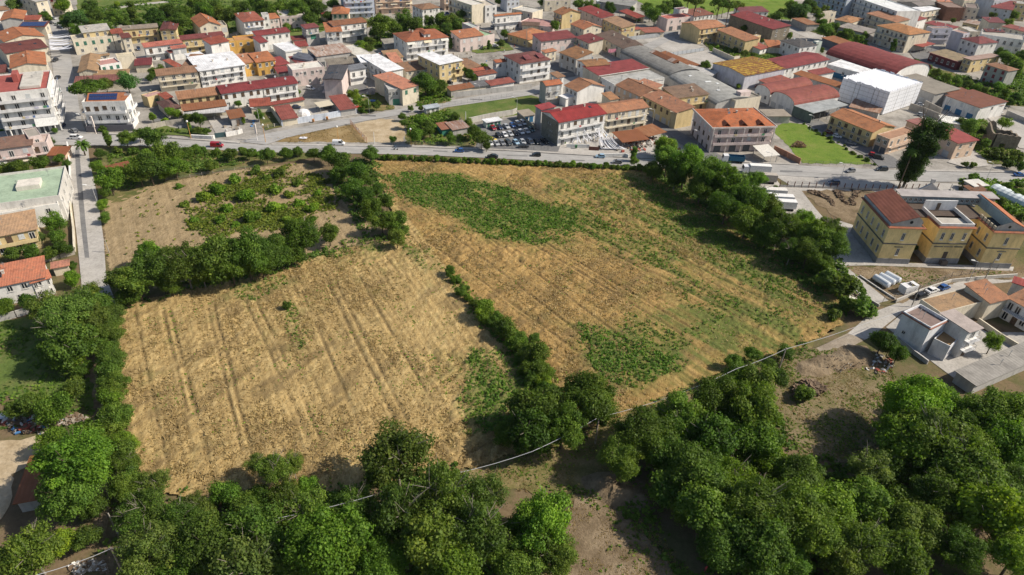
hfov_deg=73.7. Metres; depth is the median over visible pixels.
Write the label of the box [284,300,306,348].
weeds
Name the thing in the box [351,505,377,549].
broadleaf tree
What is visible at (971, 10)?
apartment building
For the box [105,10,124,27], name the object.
broadleaf tree
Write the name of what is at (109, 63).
house
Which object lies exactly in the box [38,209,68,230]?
broadleaf tree
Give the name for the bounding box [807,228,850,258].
broadleaf tree
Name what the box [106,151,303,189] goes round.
garden plants
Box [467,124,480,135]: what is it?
broadleaf tree
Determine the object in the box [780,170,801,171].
road patch
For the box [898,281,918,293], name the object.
machine container
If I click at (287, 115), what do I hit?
shed
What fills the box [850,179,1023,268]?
school building
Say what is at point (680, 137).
back street
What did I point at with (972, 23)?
shed
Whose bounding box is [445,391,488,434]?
weeds
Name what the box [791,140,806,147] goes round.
compost mound
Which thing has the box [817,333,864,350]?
farm track
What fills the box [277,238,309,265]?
broadleaf tree
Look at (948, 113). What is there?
yard
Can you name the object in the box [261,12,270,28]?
house
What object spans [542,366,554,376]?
bush
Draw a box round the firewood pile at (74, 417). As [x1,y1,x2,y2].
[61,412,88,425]
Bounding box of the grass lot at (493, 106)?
[444,95,541,120]
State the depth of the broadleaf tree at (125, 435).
135.43 m
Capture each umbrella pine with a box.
[66,70,107,94]
[687,0,704,15]
[709,0,729,19]
[725,0,738,27]
[732,0,745,12]
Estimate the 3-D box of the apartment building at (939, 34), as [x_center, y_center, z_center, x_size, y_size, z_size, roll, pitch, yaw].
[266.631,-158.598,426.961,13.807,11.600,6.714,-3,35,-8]
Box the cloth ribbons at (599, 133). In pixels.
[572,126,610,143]
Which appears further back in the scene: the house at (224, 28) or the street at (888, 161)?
the house at (224, 28)
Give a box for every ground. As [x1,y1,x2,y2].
[0,0,1023,186]
[0,145,1023,574]
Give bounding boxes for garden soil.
[156,126,207,136]
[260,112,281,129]
[356,94,394,112]
[415,83,450,105]
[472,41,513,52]
[704,43,781,58]
[974,120,1018,164]
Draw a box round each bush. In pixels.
[111,146,122,152]
[126,147,139,154]
[141,148,151,154]
[175,183,183,189]
[178,200,189,207]
[189,216,199,222]
[195,191,214,201]
[199,146,206,153]
[208,183,225,195]
[210,148,220,155]
[214,214,225,223]
[218,203,232,212]
[228,173,240,183]
[231,221,240,227]
[235,188,255,201]
[237,147,246,153]
[243,210,260,222]
[250,164,259,174]
[262,174,271,180]
[265,201,287,211]
[270,183,282,194]
[273,167,284,177]
[280,216,289,222]
[281,301,290,308]
[283,190,294,198]
[292,179,300,186]
[293,198,305,206]
[303,201,319,212]
[309,216,316,223]
[313,189,321,195]
[324,177,331,183]
[379,154,386,159]
[385,154,393,160]
[393,154,400,159]
[399,154,406,159]
[418,155,427,161]
[426,156,433,161]
[434,154,440,160]
[441,156,447,161]
[445,264,454,275]
[449,275,456,282]
[453,157,461,162]
[455,276,461,283]
[455,285,467,296]
[459,283,469,289]
[462,156,467,162]
[463,293,472,300]
[465,69,474,79]
[467,157,473,162]
[468,299,477,306]
[469,73,476,80]
[474,158,480,162]
[474,297,495,321]
[481,312,492,323]
[486,316,497,326]
[487,157,495,164]
[489,310,502,320]
[491,320,498,332]
[494,315,518,338]
[495,158,501,164]
[501,158,507,163]
[503,336,522,351]
[507,159,514,164]
[513,340,528,351]
[514,353,522,363]
[515,329,526,337]
[515,345,528,361]
[517,360,533,375]
[520,160,529,165]
[521,334,528,342]
[522,339,551,361]
[523,369,537,385]
[528,357,546,375]
[529,332,540,341]
[535,160,541,166]
[535,373,552,384]
[535,380,549,388]
[537,358,550,368]
[541,160,547,165]
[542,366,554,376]
[547,161,553,166]
[553,160,562,166]
[562,162,568,167]
[568,160,575,166]
[589,163,596,168]
[603,162,609,168]
[621,164,629,169]
[636,164,643,170]
[802,260,822,272]
[812,267,837,286]
[827,308,841,321]
[828,272,861,296]
[837,295,857,309]
[852,295,876,316]
[867,308,878,317]
[968,173,980,179]
[987,188,996,194]
[995,196,1006,205]
[1001,181,1014,188]
[1004,205,1018,213]
[1014,180,1023,187]
[1014,188,1023,194]
[1014,212,1023,221]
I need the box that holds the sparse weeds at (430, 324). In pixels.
[121,161,826,490]
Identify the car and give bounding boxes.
[69,128,78,132]
[69,134,82,138]
[210,141,223,147]
[292,104,300,108]
[305,85,314,89]
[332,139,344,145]
[454,148,463,152]
[487,153,497,158]
[492,140,499,145]
[495,132,501,137]
[498,139,505,144]
[502,123,510,128]
[504,138,512,144]
[506,130,513,135]
[512,139,519,144]
[514,120,521,126]
[518,143,528,147]
[519,119,526,124]
[522,128,530,133]
[526,137,534,144]
[531,152,540,156]
[533,138,540,143]
[540,138,548,143]
[595,153,604,157]
[612,159,621,163]
[824,129,833,134]
[827,179,839,184]
[832,133,841,137]
[845,140,855,145]
[845,167,855,172]
[873,153,884,159]
[875,166,887,170]
[914,291,928,299]
[924,286,939,293]
[937,283,950,290]
[1013,172,1023,176]
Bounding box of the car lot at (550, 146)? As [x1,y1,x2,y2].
[476,117,559,151]
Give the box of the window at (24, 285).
[20,283,28,289]
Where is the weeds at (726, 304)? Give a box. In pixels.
[709,297,740,317]
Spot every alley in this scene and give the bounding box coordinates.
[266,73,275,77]
[496,29,509,39]
[550,59,575,77]
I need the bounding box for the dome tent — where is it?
[297,109,309,116]
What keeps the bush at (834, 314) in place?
on the ground at (680, 539)
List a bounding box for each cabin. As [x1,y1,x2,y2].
[423,103,440,113]
[482,117,501,127]
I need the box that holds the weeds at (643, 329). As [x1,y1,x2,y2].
[617,312,719,360]
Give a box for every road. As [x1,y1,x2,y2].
[0,129,1023,181]
[241,32,679,144]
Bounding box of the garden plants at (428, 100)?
[411,80,452,105]
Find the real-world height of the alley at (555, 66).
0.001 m
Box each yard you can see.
[0,201,64,227]
[0,436,42,519]
[150,105,175,121]
[207,115,231,132]
[294,99,357,124]
[348,83,367,91]
[453,74,470,84]
[643,37,702,51]
[740,172,805,213]
[802,189,899,224]
[818,107,839,112]
[910,47,940,62]
[921,110,955,120]
[948,150,987,167]
[988,117,1023,147]
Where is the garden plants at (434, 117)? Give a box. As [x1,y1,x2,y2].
[406,108,474,145]
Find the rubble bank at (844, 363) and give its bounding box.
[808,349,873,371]
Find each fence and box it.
[167,164,255,179]
[350,120,366,141]
[391,141,469,146]
[444,93,510,105]
[471,143,543,148]
[671,48,703,54]
[779,181,939,190]
[801,160,871,164]
[883,263,1004,300]
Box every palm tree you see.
[74,139,90,155]
[896,148,918,191]
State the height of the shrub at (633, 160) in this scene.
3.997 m
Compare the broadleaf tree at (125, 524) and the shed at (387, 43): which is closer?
the broadleaf tree at (125, 524)
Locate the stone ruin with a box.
[982,120,1021,149]
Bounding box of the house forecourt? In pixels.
[558,133,682,156]
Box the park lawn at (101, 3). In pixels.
[76,0,325,38]
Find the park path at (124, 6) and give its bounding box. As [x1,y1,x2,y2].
[104,1,167,8]
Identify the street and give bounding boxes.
[46,0,85,133]
[618,100,721,159]
[793,116,898,167]
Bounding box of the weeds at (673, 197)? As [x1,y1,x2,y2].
[595,173,814,303]
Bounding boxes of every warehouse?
[272,41,301,61]
[306,43,351,66]
[346,44,370,55]
[582,59,648,82]
[598,0,637,12]
[600,70,664,93]
[619,9,643,23]
[620,45,699,84]
[668,70,749,108]
[712,56,785,89]
[729,89,760,109]
[754,77,812,104]
[759,109,791,122]
[768,52,829,78]
[769,84,839,114]
[791,99,847,122]
[821,35,851,48]
[826,42,930,76]
[827,59,903,79]
[837,23,875,40]
[897,0,936,6]
[904,73,960,104]
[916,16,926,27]
[927,49,966,69]
[941,89,1008,119]
[942,87,1003,105]
[952,342,1023,393]
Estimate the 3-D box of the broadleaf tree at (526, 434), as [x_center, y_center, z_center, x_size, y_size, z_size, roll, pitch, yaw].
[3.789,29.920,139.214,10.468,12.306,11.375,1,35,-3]
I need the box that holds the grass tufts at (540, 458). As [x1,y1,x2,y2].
[468,411,630,485]
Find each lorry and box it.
[721,153,745,163]
[741,163,771,172]
[748,172,777,183]
[762,187,787,193]
[773,193,794,198]
[778,198,797,211]
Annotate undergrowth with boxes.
[77,0,323,37]
[97,461,502,574]
[100,239,352,309]
[326,157,410,239]
[363,20,474,46]
[546,484,714,574]
[619,395,1023,574]
[645,171,869,316]
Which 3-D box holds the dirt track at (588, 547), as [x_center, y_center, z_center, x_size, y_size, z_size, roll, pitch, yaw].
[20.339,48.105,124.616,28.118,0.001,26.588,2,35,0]
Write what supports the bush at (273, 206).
on the fallow field at (120, 229)
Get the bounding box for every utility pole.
[108,547,121,570]
[594,419,598,443]
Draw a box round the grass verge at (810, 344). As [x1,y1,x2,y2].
[460,328,834,488]
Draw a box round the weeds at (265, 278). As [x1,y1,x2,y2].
[231,275,287,300]
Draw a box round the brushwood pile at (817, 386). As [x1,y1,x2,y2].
[791,378,827,399]
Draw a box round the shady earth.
[463,393,675,493]
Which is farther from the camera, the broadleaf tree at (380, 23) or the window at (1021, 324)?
the broadleaf tree at (380, 23)
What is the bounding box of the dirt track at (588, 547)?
[560,493,676,574]
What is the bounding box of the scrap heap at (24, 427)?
[0,414,71,435]
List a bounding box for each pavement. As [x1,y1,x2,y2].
[97,132,239,142]
[271,144,798,164]
[925,170,1023,172]
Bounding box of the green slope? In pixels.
[353,28,443,48]
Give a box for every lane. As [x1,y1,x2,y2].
[70,146,115,303]
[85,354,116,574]
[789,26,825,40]
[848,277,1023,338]
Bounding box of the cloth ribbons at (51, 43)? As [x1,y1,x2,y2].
[48,34,71,49]
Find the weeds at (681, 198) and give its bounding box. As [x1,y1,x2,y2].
[613,175,773,261]
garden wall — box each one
[0,308,27,321]
[45,251,74,261]
[66,141,70,178]
[69,202,75,251]
[147,119,186,128]
[191,134,214,138]
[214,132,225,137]
[226,129,242,136]
[270,106,281,125]
[281,108,356,125]
[452,83,531,97]
[470,108,516,121]
[517,113,534,129]
[566,144,589,147]
[589,146,598,150]
[604,153,628,157]
[628,31,677,39]
[712,48,739,59]
[774,146,800,163]
[855,290,879,306]
[859,275,895,299]
[895,273,1017,302]
[897,337,928,364]
[908,103,939,119]
[923,100,942,113]
[976,318,1018,345]
[1005,110,1023,122]
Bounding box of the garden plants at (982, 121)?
[969,118,1018,162]
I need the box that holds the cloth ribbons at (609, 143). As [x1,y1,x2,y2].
[599,137,626,148]
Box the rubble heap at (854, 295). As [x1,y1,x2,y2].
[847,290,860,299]
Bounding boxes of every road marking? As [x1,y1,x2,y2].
[104,143,661,166]
[118,136,865,169]
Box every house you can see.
[0,5,9,21]
[0,8,26,28]
[0,26,47,49]
[0,38,50,65]
[0,64,8,73]
[0,134,36,163]
[0,209,43,255]
[0,255,55,302]
[9,50,49,72]
[18,21,52,38]
[23,127,42,142]
[24,15,42,20]
[33,133,53,159]
[70,34,115,54]
[74,74,125,89]
[77,52,100,75]
[78,23,109,37]
[92,51,109,58]
[96,57,122,69]
[110,28,123,49]
[115,51,135,68]
[118,32,134,52]
[120,21,160,43]
[141,39,182,60]
[141,89,161,107]
[159,20,179,39]
[170,44,186,60]
[175,86,220,109]
[179,31,224,52]
[182,54,203,65]
[190,13,220,33]
[202,35,229,53]
[215,80,263,107]
[217,20,228,37]
[227,38,237,53]
[232,33,254,52]
[236,53,256,76]
[248,50,275,75]
[252,27,290,49]
[252,35,268,51]
[258,74,298,101]
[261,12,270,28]
[268,13,279,28]
[277,10,306,28]
[287,61,324,85]
[301,21,319,44]
[323,22,342,44]
[324,56,358,67]
[331,5,349,19]
[348,63,366,85]
[373,71,418,105]
[381,49,403,60]
[384,83,400,104]
[386,52,402,64]
[398,60,425,79]
[440,0,448,9]
[450,27,483,51]
[462,22,478,30]
[462,58,480,74]
[479,29,494,45]
[493,57,506,76]
[508,28,544,46]
[512,5,542,20]
[518,36,522,45]
[519,17,559,31]
[540,0,570,10]
[541,46,556,60]
[550,71,564,93]
[552,6,581,28]
[558,46,592,72]
[564,77,605,104]
[570,19,601,35]
[576,58,610,77]
[662,83,708,108]
[669,111,679,128]
[673,5,688,13]
[764,39,780,52]
[779,35,818,55]
[814,10,836,22]
[834,14,862,25]
[893,304,948,352]
[905,118,920,128]
[919,288,981,317]
[923,21,957,29]
[927,330,957,360]
[939,308,983,357]
[956,33,997,55]
[957,26,980,36]
[964,279,1009,319]
[977,16,1005,30]
[983,28,1005,32]
[1002,24,1023,43]
[1007,276,1023,295]
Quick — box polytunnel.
[990,184,1023,205]
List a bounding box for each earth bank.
[581,471,654,510]
[795,345,874,376]
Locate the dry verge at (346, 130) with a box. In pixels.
[275,125,366,142]
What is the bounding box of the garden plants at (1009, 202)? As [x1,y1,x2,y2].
[959,177,1023,213]
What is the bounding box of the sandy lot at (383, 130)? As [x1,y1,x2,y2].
[354,119,405,142]
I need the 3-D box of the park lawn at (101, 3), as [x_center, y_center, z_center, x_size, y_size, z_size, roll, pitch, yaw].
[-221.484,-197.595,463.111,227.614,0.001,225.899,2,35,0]
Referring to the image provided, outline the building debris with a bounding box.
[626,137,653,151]
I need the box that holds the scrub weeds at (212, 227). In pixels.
[105,163,352,262]
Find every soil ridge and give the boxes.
[807,189,835,206]
[832,190,847,204]
[849,189,860,205]
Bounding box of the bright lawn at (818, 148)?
[775,123,870,164]
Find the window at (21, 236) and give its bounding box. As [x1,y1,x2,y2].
[18,234,25,239]
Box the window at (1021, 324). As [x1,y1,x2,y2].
[1017,320,1023,327]
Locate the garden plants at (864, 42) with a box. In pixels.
[813,22,868,44]
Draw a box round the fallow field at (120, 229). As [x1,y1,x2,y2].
[102,163,371,287]
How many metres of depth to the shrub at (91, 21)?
381.91 m
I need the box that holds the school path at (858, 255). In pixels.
[782,187,1013,302]
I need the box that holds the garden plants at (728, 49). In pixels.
[705,42,780,58]
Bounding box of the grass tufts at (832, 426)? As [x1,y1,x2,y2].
[713,349,896,458]
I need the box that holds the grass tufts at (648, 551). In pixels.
[549,488,693,574]
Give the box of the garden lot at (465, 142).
[404,109,475,146]
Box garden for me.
[95,146,316,202]
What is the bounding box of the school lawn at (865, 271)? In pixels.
[850,266,1023,302]
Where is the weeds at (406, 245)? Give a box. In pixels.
[403,240,445,279]
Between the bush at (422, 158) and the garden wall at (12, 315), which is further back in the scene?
the bush at (422, 158)
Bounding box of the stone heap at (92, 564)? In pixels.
[68,558,109,574]
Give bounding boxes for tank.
[872,274,890,287]
[879,272,895,284]
[884,271,901,282]
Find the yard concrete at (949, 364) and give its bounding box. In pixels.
[886,302,1023,377]
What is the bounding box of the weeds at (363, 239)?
[329,234,387,258]
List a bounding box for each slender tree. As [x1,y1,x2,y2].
[102,130,112,146]
[125,1,139,20]
[186,122,192,133]
[448,38,452,48]
[487,40,490,48]
[630,146,637,158]
[889,38,897,50]
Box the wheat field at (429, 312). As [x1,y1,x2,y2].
[119,160,844,505]
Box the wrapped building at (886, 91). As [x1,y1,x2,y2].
[838,68,922,114]
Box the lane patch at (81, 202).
[75,148,88,257]
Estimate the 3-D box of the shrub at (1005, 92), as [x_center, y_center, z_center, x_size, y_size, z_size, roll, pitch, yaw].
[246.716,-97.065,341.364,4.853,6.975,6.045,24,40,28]
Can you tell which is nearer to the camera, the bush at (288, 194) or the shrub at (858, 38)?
the bush at (288, 194)
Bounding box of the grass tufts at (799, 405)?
[744,357,886,452]
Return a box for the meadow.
[637,0,793,19]
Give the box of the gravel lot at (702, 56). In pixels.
[680,50,727,68]
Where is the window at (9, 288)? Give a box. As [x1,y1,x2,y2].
[6,286,13,292]
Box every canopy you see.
[314,100,333,111]
[612,129,648,148]
[633,124,666,141]
[752,144,779,161]
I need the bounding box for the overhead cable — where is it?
[37,305,912,574]
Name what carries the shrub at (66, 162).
on the ground at (680, 539)
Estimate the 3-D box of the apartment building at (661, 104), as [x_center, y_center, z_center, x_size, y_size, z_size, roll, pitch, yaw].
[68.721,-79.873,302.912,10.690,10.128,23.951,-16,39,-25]
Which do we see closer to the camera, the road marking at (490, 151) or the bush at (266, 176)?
the bush at (266, 176)
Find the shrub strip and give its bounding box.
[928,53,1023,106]
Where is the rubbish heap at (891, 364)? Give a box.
[866,353,894,374]
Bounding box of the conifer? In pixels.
[894,98,956,186]
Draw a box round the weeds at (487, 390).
[460,345,535,432]
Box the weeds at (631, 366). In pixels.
[577,321,687,388]
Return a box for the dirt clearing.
[727,347,895,462]
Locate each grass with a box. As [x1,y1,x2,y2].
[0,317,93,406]
[278,124,364,142]
[438,263,558,389]
[479,403,651,494]
[543,496,680,574]
[718,349,895,459]
[851,265,1023,292]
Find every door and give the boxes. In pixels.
[5,236,12,242]
[6,130,15,135]
[8,150,14,157]
[28,231,35,238]
[40,126,49,132]
[42,146,48,152]
[52,124,60,130]
[393,99,399,104]
[713,146,720,151]
[728,145,735,151]
[742,145,749,150]
[873,145,879,151]
[879,147,884,153]
[941,149,948,157]
[954,108,961,115]
[965,112,972,118]
[1000,311,1008,320]
[1005,302,1014,310]
[1009,317,1017,325]
[1012,306,1021,315]
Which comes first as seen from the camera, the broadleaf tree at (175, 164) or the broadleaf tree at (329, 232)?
the broadleaf tree at (329, 232)
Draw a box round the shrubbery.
[927,68,1023,105]
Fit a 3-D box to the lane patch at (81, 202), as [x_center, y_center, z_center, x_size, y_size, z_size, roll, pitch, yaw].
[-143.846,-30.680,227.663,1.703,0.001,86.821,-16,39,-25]
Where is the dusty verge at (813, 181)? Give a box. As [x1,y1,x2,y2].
[778,175,958,193]
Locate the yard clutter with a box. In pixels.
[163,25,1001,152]
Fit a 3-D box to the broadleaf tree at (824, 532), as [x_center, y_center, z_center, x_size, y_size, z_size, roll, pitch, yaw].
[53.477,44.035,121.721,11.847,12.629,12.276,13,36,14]
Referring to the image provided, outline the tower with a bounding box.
[813,40,821,52]
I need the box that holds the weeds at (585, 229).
[536,202,675,271]
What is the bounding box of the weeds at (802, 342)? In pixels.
[644,327,820,407]
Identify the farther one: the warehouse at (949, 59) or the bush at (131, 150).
the warehouse at (949, 59)
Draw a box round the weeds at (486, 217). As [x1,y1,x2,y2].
[383,171,582,244]
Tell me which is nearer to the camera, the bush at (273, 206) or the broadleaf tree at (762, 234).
the broadleaf tree at (762, 234)
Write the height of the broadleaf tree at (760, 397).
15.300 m
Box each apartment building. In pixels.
[0,70,65,135]
[0,166,73,220]
[18,0,51,19]
[49,0,72,14]
[81,92,139,131]
[154,65,200,91]
[184,51,204,58]
[187,51,246,87]
[233,11,265,34]
[321,64,348,98]
[328,17,367,42]
[341,0,374,17]
[356,54,369,77]
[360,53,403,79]
[374,0,412,13]
[392,28,448,59]
[412,1,440,24]
[417,51,452,83]
[441,54,463,81]
[448,0,484,23]
[477,0,496,22]
[491,9,521,29]
[500,0,518,11]
[503,51,551,83]
[532,30,575,52]
[539,77,562,103]
[540,103,606,145]
[574,33,603,54]
[577,5,614,29]
[595,30,640,58]
[598,97,649,134]
[602,16,636,36]
[615,78,662,100]
[641,90,694,128]
[656,13,693,30]
[679,19,724,43]
[687,7,713,20]
[691,107,777,152]
[715,26,759,52]
[728,11,791,40]
[733,5,769,16]
[814,0,852,16]
[827,108,895,146]
[849,0,920,26]
[863,10,910,28]
[872,23,929,52]
[872,126,913,153]
[903,0,935,6]
[912,6,939,20]
[926,25,952,43]
[935,1,964,20]
[937,126,979,158]
[945,30,969,50]
[950,0,975,6]
[959,53,999,72]
[961,2,978,19]
[975,0,1011,16]
[979,29,1023,53]
[979,62,1019,84]
[988,1,1016,20]
[999,288,1023,330]
[1009,0,1023,20]
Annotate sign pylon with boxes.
[89,116,96,133]
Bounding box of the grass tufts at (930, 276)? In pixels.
[852,267,1005,285]
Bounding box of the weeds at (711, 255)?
[548,172,835,326]
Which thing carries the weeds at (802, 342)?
on the grass verge at (810, 344)
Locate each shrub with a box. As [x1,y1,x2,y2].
[38,11,48,16]
[45,15,51,20]
[52,154,65,163]
[61,159,71,168]
[67,23,81,34]
[69,261,78,269]
[84,17,96,24]
[93,148,107,159]
[95,198,108,210]
[97,125,107,131]
[97,211,109,222]
[98,186,111,198]
[119,14,128,20]
[121,20,134,25]
[134,18,142,24]
[144,73,153,82]
[147,66,156,79]
[148,112,156,122]
[156,63,164,68]
[158,170,169,180]
[164,106,174,117]
[170,109,182,117]
[178,25,183,34]
[181,113,192,122]
[191,144,199,154]
[193,126,201,132]
[204,159,218,172]
[222,147,237,160]
[234,100,241,105]
[241,148,255,159]
[253,109,263,120]
[279,147,293,159]
[282,22,290,28]
[292,145,301,155]
[305,148,320,161]
[321,11,331,20]
[326,0,339,7]
[347,88,359,98]
[352,99,358,104]
[354,40,367,48]
[358,107,364,112]
[360,99,371,109]
[363,36,375,44]
[364,43,373,51]
[368,28,377,37]
[371,100,381,109]
[389,136,396,143]
[396,24,406,32]
[397,112,406,118]
[399,119,408,126]
[420,119,432,126]
[422,125,434,137]
[423,14,434,27]
[426,86,437,94]
[441,22,453,33]
[446,131,456,144]
[449,112,459,120]
[455,9,465,17]
[464,117,473,125]
[482,141,490,151]
[496,39,504,47]
[500,29,508,37]
[550,20,560,30]
[572,0,583,7]
[583,0,593,6]
[604,1,613,9]
[608,5,616,13]
[630,156,639,163]
[640,2,652,12]
[644,6,653,19]
[700,60,711,68]
[740,24,747,30]
[740,50,749,56]
[770,11,783,19]
[775,8,789,20]
[784,0,796,9]
[787,32,792,38]
[788,8,794,21]
[794,384,815,400]
[796,13,807,17]
[809,6,820,16]
[814,9,824,19]
[817,18,827,24]
[821,4,829,10]
[825,28,836,35]
[832,22,840,29]
[853,34,865,41]
[861,30,869,38]
[930,68,942,76]
[940,73,953,79]
[951,76,962,85]
[955,117,967,122]
[960,161,969,166]
[962,80,974,87]
[969,162,977,167]
[970,82,983,91]
[976,126,984,135]
[980,138,991,147]
[982,86,989,93]
[983,147,1000,157]
[988,12,997,16]
[993,47,1008,59]
[993,81,1006,91]
[995,117,1013,128]
[999,148,1007,158]
[1000,88,1011,98]
[1001,159,1016,167]
[1004,18,1014,24]
[1006,97,1016,107]
[1009,9,1020,18]
[1009,149,1023,161]
[1010,92,1023,105]
[1014,161,1023,171]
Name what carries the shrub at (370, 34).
on the town ground at (897, 118)
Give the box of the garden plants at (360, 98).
[354,93,391,113]
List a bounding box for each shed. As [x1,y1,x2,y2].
[12,455,43,511]
[46,146,72,162]
[50,259,69,275]
[93,69,129,74]
[105,161,128,167]
[134,57,152,72]
[156,99,181,116]
[158,92,172,100]
[162,58,181,67]
[166,49,174,59]
[225,108,245,125]
[249,96,270,113]
[271,97,304,110]
[273,104,298,125]
[274,56,289,66]
[274,65,288,76]
[288,54,306,63]
[290,35,305,44]
[292,52,314,61]
[293,40,308,52]
[320,12,331,20]
[329,94,356,115]
[381,38,393,49]
[436,121,450,135]
[445,119,468,135]
[447,82,474,97]
[470,78,489,89]
[471,66,490,71]
[474,69,496,80]
[485,77,514,87]
[516,109,534,121]
[521,21,539,29]
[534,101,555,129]
[558,93,573,106]
[601,91,619,102]
[619,27,640,35]
[640,27,664,36]
[640,78,662,88]
[661,51,699,66]
[689,64,718,78]
[752,42,768,54]
[759,75,789,83]
[791,18,818,31]
[793,70,841,91]
[807,67,835,78]
[849,98,882,118]
[915,42,934,52]
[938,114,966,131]
[962,19,979,28]
[962,179,989,188]
[963,183,997,196]
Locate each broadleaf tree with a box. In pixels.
[0,162,10,173]
[0,296,15,315]
[0,399,22,419]
[0,517,67,574]
[0,544,40,574]
[1,247,21,260]
[4,0,21,9]
[7,159,30,172]
[15,389,50,418]
[16,293,36,308]
[19,288,54,319]
[20,243,40,258]
[25,422,117,490]
[28,155,49,169]
[28,425,66,450]
[29,390,74,426]
[31,309,76,340]
[31,468,108,526]
[33,293,95,330]
[34,340,53,365]
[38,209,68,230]
[38,231,46,241]
[38,322,100,375]
[39,246,57,261]
[39,341,86,367]
[47,228,66,242]
[49,527,76,558]
[52,240,74,254]
[53,0,70,11]
[54,283,99,311]
[56,18,69,32]
[57,374,84,401]
[57,418,108,443]
[60,8,88,33]
[62,270,81,287]
[63,313,85,325]
[68,360,93,377]
[69,280,100,295]
[70,523,104,551]
[76,299,111,326]
[78,493,110,520]
[80,0,98,11]
[86,8,104,19]
[88,159,105,171]
[92,165,124,195]
[92,291,113,302]
[92,322,125,346]
[93,317,121,330]
[93,336,120,356]
[93,361,121,385]
[94,347,128,371]
[95,21,114,28]
[95,369,133,395]
[95,388,125,406]
[96,295,112,307]
[96,303,127,325]
[96,401,135,427]
[98,77,115,92]
[102,266,127,290]
[102,418,130,436]
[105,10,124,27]
[105,439,138,460]
[106,470,145,503]
[107,431,142,453]
[107,449,143,473]
[109,459,139,493]
[109,499,159,534]
[110,514,184,574]
[111,265,157,300]
[113,289,140,305]
[115,69,141,93]
[116,130,137,147]
[119,486,167,524]
[121,154,151,186]
[126,246,180,293]
[131,127,142,142]
[132,149,168,185]
[132,239,159,259]
[134,465,172,494]
[138,126,167,145]
[141,7,164,22]
[148,140,182,161]
[153,15,166,29]
[154,545,199,574]
[155,275,185,295]
[155,494,206,529]
[157,240,206,288]
[159,2,180,18]
[163,156,189,179]
[167,11,191,34]
[171,508,241,574]
[177,5,195,17]
[177,146,193,159]
[181,487,207,508]
[184,233,236,285]
[185,0,202,11]
[191,112,206,126]
[191,273,210,287]
[194,0,213,15]
[195,498,216,520]
[197,547,215,574]
[206,478,243,504]
[207,0,220,12]
[207,529,280,574]
[212,4,237,30]
[213,255,248,285]
[220,497,288,548]
[224,223,270,280]
[227,488,261,514]
[231,0,251,12]
[241,452,266,476]
[246,254,276,277]
[248,0,264,14]
[252,0,276,13]
[252,446,294,487]
[252,482,276,505]
[258,147,274,163]
[260,232,291,266]
[265,533,313,574]
[266,472,299,506]
[274,0,288,11]
[274,501,378,574]
[275,483,334,530]
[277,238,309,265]
[278,218,321,258]
[283,449,305,478]
[286,0,309,13]
[296,475,318,496]
[301,0,312,5]
[301,9,318,22]
[308,0,327,19]
[317,144,336,165]
[318,222,339,245]
[323,492,341,507]
[325,151,351,167]
[327,480,377,514]
[328,165,346,184]
[338,175,365,199]
[344,157,365,179]
[350,533,411,574]
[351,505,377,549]
[354,186,374,203]
[356,171,373,184]
[356,413,441,490]
[359,198,382,218]
[361,145,378,161]
[361,464,385,490]
[365,12,392,41]
[366,481,434,545]
[367,210,395,232]
[369,182,385,196]
[380,195,393,209]
[383,210,409,230]
[387,16,403,37]
[387,227,405,247]
[394,7,411,29]
[394,504,464,574]
[395,224,409,234]
[405,15,425,30]
[406,124,422,144]
[411,71,437,95]
[412,451,474,516]
[413,115,427,129]
[427,539,487,574]
[433,11,444,30]
[435,79,446,92]
[443,13,458,22]
[447,495,515,566]
[451,17,463,29]
[466,469,510,512]
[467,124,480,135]
[472,129,493,148]
[486,536,548,574]
[490,419,512,447]
[500,382,569,429]
[501,512,523,541]
[505,404,555,459]
[511,485,572,556]
[534,529,579,574]
[545,398,588,449]
[555,368,622,424]
[586,410,611,428]
[596,432,644,481]
[610,404,680,456]
[642,160,663,178]
[642,428,685,470]
[645,467,681,509]
[646,7,662,26]
[652,134,678,151]
[653,145,681,176]
[653,388,706,441]
[658,438,736,497]
[660,0,672,14]
[665,163,686,189]
[666,487,687,526]
[669,142,703,189]
[671,0,682,9]
[673,477,737,537]
[684,407,743,462]
[687,175,716,203]
[690,145,704,156]
[691,153,730,199]
[691,372,737,417]
[694,521,750,574]
[706,190,743,223]
[711,453,758,489]
[716,165,751,193]
[718,406,752,442]
[719,473,800,535]
[720,360,749,385]
[723,353,742,367]
[724,507,797,574]
[728,377,782,431]
[729,204,764,238]
[730,175,770,210]
[730,413,786,476]
[741,360,777,394]
[742,346,763,360]
[746,170,769,185]
[746,447,787,476]
[748,220,785,249]
[755,191,783,215]
[760,475,827,545]
[761,356,777,371]
[762,205,800,248]
[768,367,788,387]
[770,451,826,493]
[776,537,812,574]
[777,342,795,361]
[778,236,802,264]
[791,1,811,17]
[791,236,823,268]
[791,498,847,558]
[794,208,815,230]
[795,217,839,241]
[802,0,817,9]
[805,477,860,529]
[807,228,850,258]
[809,252,835,273]
[816,23,834,36]
[818,214,848,234]
[818,542,872,574]
[837,471,895,524]
[837,518,894,568]
[840,26,855,39]
[845,442,895,485]
[867,330,897,353]
[871,409,936,468]
[871,451,911,481]
[875,527,934,574]
[876,371,955,418]
[876,405,895,420]
[880,341,900,355]
[881,481,923,519]
[883,497,945,553]
[887,344,910,363]
[894,403,995,461]
[908,449,952,480]
[909,463,971,516]
[927,519,992,574]
[930,438,1011,505]
[941,383,963,418]
[942,423,1000,459]
[945,476,1023,536]
[948,391,995,436]
[958,118,980,133]
[971,384,1023,425]
[980,412,1023,466]
[981,527,1023,574]
[982,330,1005,353]
[999,51,1019,64]
[1000,460,1023,502]
[1008,59,1023,75]
[1015,49,1023,60]

